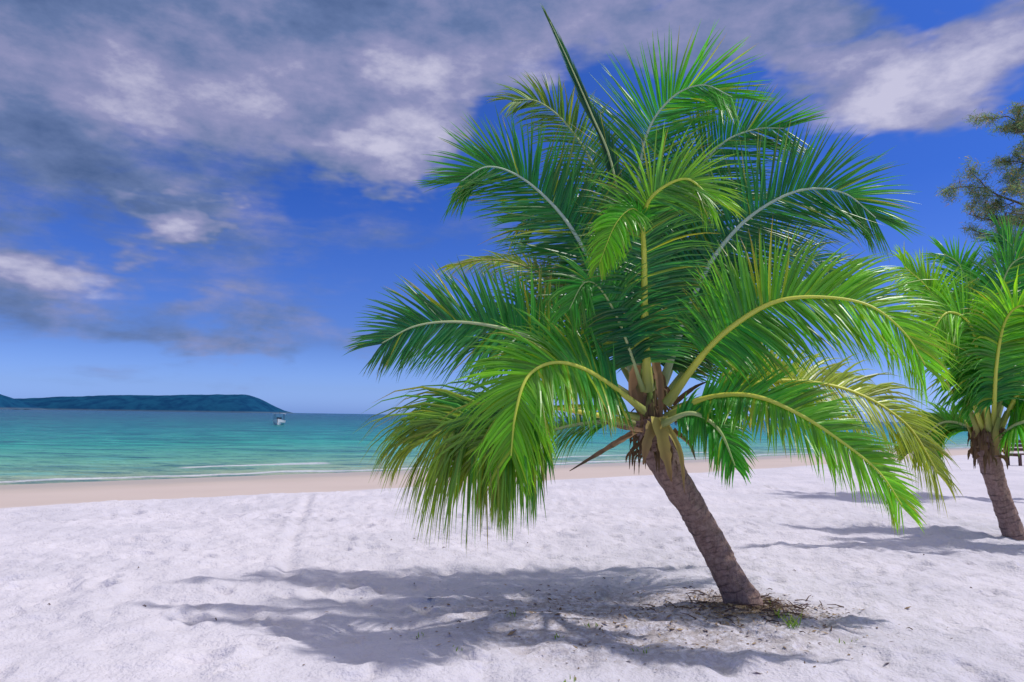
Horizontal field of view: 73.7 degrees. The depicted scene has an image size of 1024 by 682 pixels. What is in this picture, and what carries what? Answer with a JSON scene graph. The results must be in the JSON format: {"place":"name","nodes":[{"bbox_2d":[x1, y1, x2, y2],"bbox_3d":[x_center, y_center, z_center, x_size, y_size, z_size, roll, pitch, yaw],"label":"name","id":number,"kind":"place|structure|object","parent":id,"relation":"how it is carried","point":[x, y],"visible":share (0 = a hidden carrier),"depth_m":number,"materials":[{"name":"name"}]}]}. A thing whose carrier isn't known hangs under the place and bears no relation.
{"place":"outdoors","nodes":[
{"label":"outdoors","id":0,"kind":"place"},
{"bbox_2d":[0,394,47,409],"bbox_3d":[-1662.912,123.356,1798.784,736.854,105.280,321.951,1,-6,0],"label":"headland","id":1,"kind":"structure","parent":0,"point":[6,402],"depth_m":1820.67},
{"bbox_2d":[16,394,291,412],"bbox_3d":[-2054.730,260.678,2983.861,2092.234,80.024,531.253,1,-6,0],"label":"island","id":2,"kind":"structure","parent":0,"point":[239,403],"depth_m":2803.25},
{"bbox_2d":[0,409,1020,484],"bbox_3d":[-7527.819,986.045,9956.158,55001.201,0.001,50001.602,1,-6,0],"label":"sea","id":3,"kind":"structure","parent":0,"point":[50,446],"depth_m":41.80,"materials":[{"name":"liquid"}]},
{"bbox_2d":[273,411,285,424],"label":"motor boat","id":4,"kind":"object","parent":3,"relation":"on","point":[278,421],"visible":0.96,"depth_m":110.00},
{"bbox_2d":[0,447,1023,681],"bbox_3d":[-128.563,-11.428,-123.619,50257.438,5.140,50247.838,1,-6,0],"label":"beach sand","id":5,"kind":"structure","parent":0,"point":[260,568],"depth_m":6.53,"materials":[{"name":"white sand"}]},
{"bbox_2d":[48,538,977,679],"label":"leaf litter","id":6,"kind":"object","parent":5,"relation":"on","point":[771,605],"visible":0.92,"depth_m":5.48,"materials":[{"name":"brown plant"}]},
{"bbox_2d":[416,599,851,681],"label":"grass tufts","id":7,"kind":"object","parent":5,"relation":"on","point":[788,624],"visible":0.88,"depth_m":5.06,"materials":[{"name":"green plant"}]},
{"bbox_2d":[344,3,963,606],"bbox_3d":[1.382,-0.332,6.271,5.521,5.602,3.685,1,-6,0],"label":"palm tree","id":8,"kind":"object","parent":5,"relation":"on","point":[636,285],"visible":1,"depth_m":5.44,"materials":[{"name":"green plant"}]},
{"bbox_2d":[888,210,1023,540],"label":"palm tree","id":9,"kind":"object","parent":5,"relation":"on","point":[984,327],"visible":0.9,"depth_m":9.36,"materials":[{"name":"green plant"}]},
{"bbox_2d":[933,98,1023,268],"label":"casuarina tree","id":10,"kind":"object","parent":5,"relation":"on","point":[996,205],"visible":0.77,"depth_m":15.50,"materials":[{"name":"green plant"}]},
{"bbox_2d":[1004,440,1023,465],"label":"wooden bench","id":11,"kind":"object","parent":5,"relation":"on","point":[1019,456],"visible":0.34,"depth_m":25.75,"materials":[{"name":"brown wood"}]},
{"bbox_2d":[0,0,1023,423],"label":"sky","id":12,"kind":"structure","parent":0,"point":[198,197],"materials":[{"name":"blue"}]}
]}

